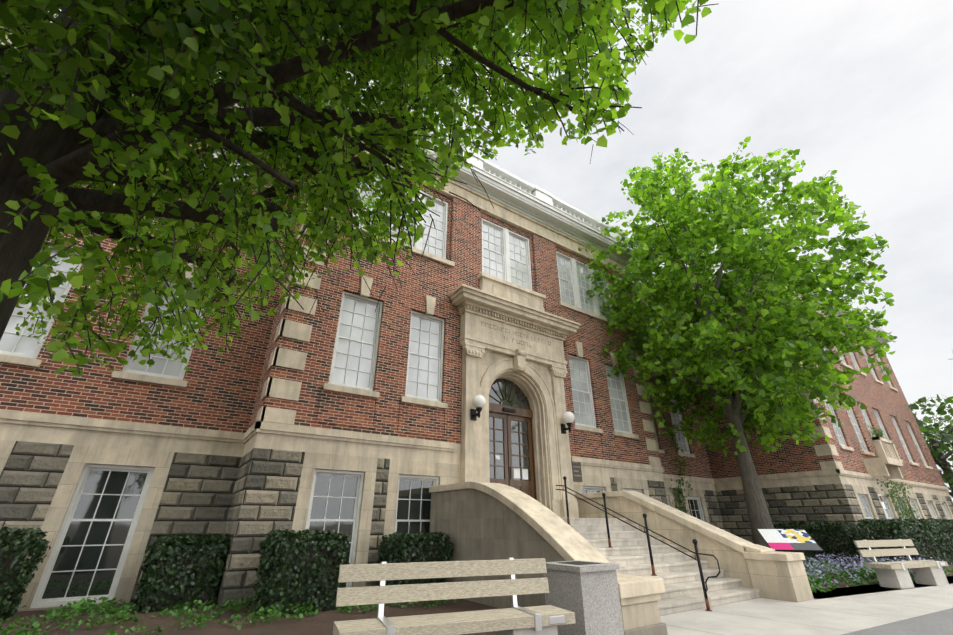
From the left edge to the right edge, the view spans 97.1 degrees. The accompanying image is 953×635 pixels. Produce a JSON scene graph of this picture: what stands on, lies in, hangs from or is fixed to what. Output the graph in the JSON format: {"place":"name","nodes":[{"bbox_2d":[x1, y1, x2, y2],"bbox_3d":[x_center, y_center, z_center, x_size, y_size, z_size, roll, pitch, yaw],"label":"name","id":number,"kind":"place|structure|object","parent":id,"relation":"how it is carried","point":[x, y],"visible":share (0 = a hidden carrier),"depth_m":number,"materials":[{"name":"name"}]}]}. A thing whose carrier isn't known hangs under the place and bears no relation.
{"place":"outdoors","nodes":[
{"label":"outdoors","id":0,"kind":"place"},
{"bbox_2d":[0,564,952,634],"bbox_3d":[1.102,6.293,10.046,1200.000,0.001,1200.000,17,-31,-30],"label":"soil","id":1,"kind":"structure","parent":0,"point":[321,622],"depth_m":6.01,"materials":[{"name":"brown soil"}]},
{"bbox_2d":[0,526,50,621],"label":"yew shrub","id":2,"kind":"object","parent":1,"relation":"on","point":[13,561],"visible":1,"depth_m":6.08,"materials":[{"name":"green plant"}]},
{"bbox_2d":[132,533,229,612],"bbox_3d":[-5.053,4.364,7.316,1.302,1.103,1.208,17,-31,-30],"label":"yew shrub","id":3,"kind":"object","parent":1,"relation":"on","point":[177,569],"visible":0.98,"depth_m":6.94,"materials":[{"name":"green plant"}]},
{"bbox_2d":[0,592,455,634],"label":"ground cover","id":4,"kind":"object","parent":1,"relation":"on","point":[79,607],"visible":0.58,"depth_m":5.97,"materials":[{"name":"green plant"}]},
{"bbox_2d":[252,529,350,615],"bbox_3d":[-2.941,4.208,7.084,1.358,1.174,1.259,17,-31,-30],"label":"yew shrub","id":5,"kind":"object","parent":1,"relation":"on","point":[300,571],"visible":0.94,"depth_m":6.72,"materials":[{"name":"green plant"}]},
{"bbox_2d":[0,0,718,375],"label":"katsura tree","id":6,"kind":"object","parent":1,"relation":"on","point":[74,74],"visible":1,"depth_m":2.96,"materials":[{"name":"green plant"}]},
{"bbox_2d":[378,531,453,584],"bbox_3d":[-1.220,4.755,8.152,1.282,1.124,1.202,17,-31,-30],"label":"yew shrub","id":7,"kind":"object","parent":1,"relation":"on","point":[416,547],"visible":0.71,"depth_m":7.90,"materials":[{"name":"green plant"}]},
{"bbox_2d":[333,558,575,634],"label":"bench","id":8,"kind":"object","parent":1,"relation":"on","point":[515,619],"visible":1,"depth_m":4.09,"materials":[{"name":"brown wood"}]},
{"bbox_2d":[0,11,952,611],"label":"building","id":9,"kind":"structure","parent":1,"relation":"on","point":[254,435],"depth_m":9.65,"materials":[{"name":"red brick"}]},
{"bbox_2d":[0,144,950,607],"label":"windows","id":10,"kind":"structure","parent":9,"relation":"in","point":[90,550],"depth_m":9.44,"materials":[{"name":"white glass"}]},
{"bbox_2d":[448,272,582,517],"bbox_3d":[1.166,2.123,12.034,4.660,6.930,1.340,17,-31,-30],"label":"entrance portal","id":11,"kind":"object","parent":9,"relation":"attached to","point":[517,419],"depth_m":12.01,"materials":[{"name":"beige stone"}]},
{"bbox_2d":[657,411,692,512],"bbox_3d":[8.405,6.712,17.291,1.903,5.692,0.112,17,-31,-30],"label":"climbing vine","id":12,"kind":"object","parent":9,"relation":"attached to","point":[677,448],"visible":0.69,"depth_m":17.58,"materials":[{"name":"green plant"}]},
{"bbox_2d":[868,425,923,518],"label":"climbing vine","id":13,"kind":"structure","parent":9,"relation":"attached to","point":[892,492],"depth_m":17.98,"materials":[{"name":"green plant"}]},
{"bbox_2d":[544,560,623,634],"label":"trash can","id":14,"kind":"object","parent":1,"relation":"on","point":[586,593],"visible":0.88,"depth_m":4.84,"materials":[{"name":"grey concrete"}]},
{"bbox_2d":[429,481,813,634],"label":"stair side walls","id":15,"kind":"structure","parent":1,"relation":"on","point":[484,521],"depth_m":7.74,"materials":[{"name":"stone"}]},
{"bbox_2d":[578,136,896,551],"bbox_3d":[9.403,0.504,15.509,10.673,15.683,9.746,17,-31,-30],"label":"katsura tree","id":16,"kind":"object","parent":1,"relation":"on","point":[783,335],"visible":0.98,"depth_m":13.27,"materials":[{"name":"green plant"}]},
{"bbox_2d":[757,529,823,551],"bbox_3d":[6.587,5.046,8.723,0.920,1.190,0.622,-6,-27,13],"label":"interpretive sign","id":17,"kind":"object","parent":1,"relation":"on","point":[791,540],"visible":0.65,"depth_m":8.86,"materials":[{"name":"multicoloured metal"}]},
{"bbox_2d":[773,520,865,566],"bbox_3d":[11.622,7.645,14.363,1.320,1.360,2.400,17,-31,-30],"label":"hedge","id":18,"kind":"object","parent":1,"relation":"on","point":[829,538],"visible":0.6,"depth_m":13.78,"materials":[{"name":"green plant"}]},
{"bbox_2d":[803,552,952,592],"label":"ground cover flowers","id":19,"kind":"object","parent":1,"relation":"on","point":[822,566],"visible":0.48,"depth_m":10.07,"materials":[{"name":"purple plant"}]},
{"bbox_2d":[877,494,887,518],"bbox_3d":[14.903,7.571,15.129,0.300,2.250,0.063,17,-31,-30],"label":"downspout","id":20,"kind":"object","parent":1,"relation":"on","point":[881,502],"visible":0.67,"depth_m":15.45,"materials":[{"name":"silver metal"}]},
{"bbox_2d":[852,518,952,564],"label":"hedge","id":21,"kind":"object","parent":1,"relation":"on","point":[932,538],"visible":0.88,"depth_m":13.24,"materials":[{"name":"green plant"}]},
{"bbox_2d":[904,359,952,497],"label":"tree","id":22,"kind":"object","parent":1,"relation":"on","point":[940,410],"visible":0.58,"depth_m":24.14,"materials":[{"name":"green plant"}]},
{"bbox_2d":[910,401,952,496],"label":"tree","id":23,"kind":"object","parent":1,"relation":"on","point":[940,446],"visible":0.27,"depth_m":26.62,"materials":[{"name":"green plant"}]},
{"bbox_2d":[918,413,952,453],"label":"tree","id":24,"kind":"object","parent":1,"relation":"on","point":[942,418],"depth_m":34.08,"materials":[{"name":"green plant"}]},
{"bbox_2d":[47,0,952,500],"label":"sky","id":25,"kind":"structure","parent":0,"point":[863,89],"materials":[{"name":"white"}]},
{"bbox_2d":[561,518,759,615],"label":"entrance stairs","id":26,"kind":"structure","parent":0,"point":[675,569],"depth_m":8.08,"materials":[{"name":"beige stone"}]},
{"bbox_2d":[556,476,720,610],"bbox_3d":[2.878,4.129,8.153,0.135,2.222,3.502,17,-31,-30],"label":"stair handrail","id":27,"kind":"object","parent":26,"relation":"on","point":[696,552],"visible":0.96,"depth_m":7.66,"materials":[{"name":"black metal"}]},
{"bbox_2d":[660,576,952,634],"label":"sidewalk pavement","id":28,"kind":"structure","parent":0,"point":[840,611],"depth_m":6.53,"materials":[{"name":"concrete"}]},
{"bbox_2d":[854,539,948,588],"bbox_3d":[9.720,5.577,9.556,2.200,0.950,0.585,10,-28,-20],"label":"bench","id":29,"kind":"object","parent":28,"relation":"on","point":[894,574],"visible":0.94,"depth_m":9.49,"materials":[{"name":"brown wood"}]},
{"bbox_2d":[843,608,952,634],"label":"road asphalt","id":30,"kind":"structure","parent":0,"point":[939,623],"depth_m":5.60,"materials":[{"name":"grey asphalt"}]}
]}

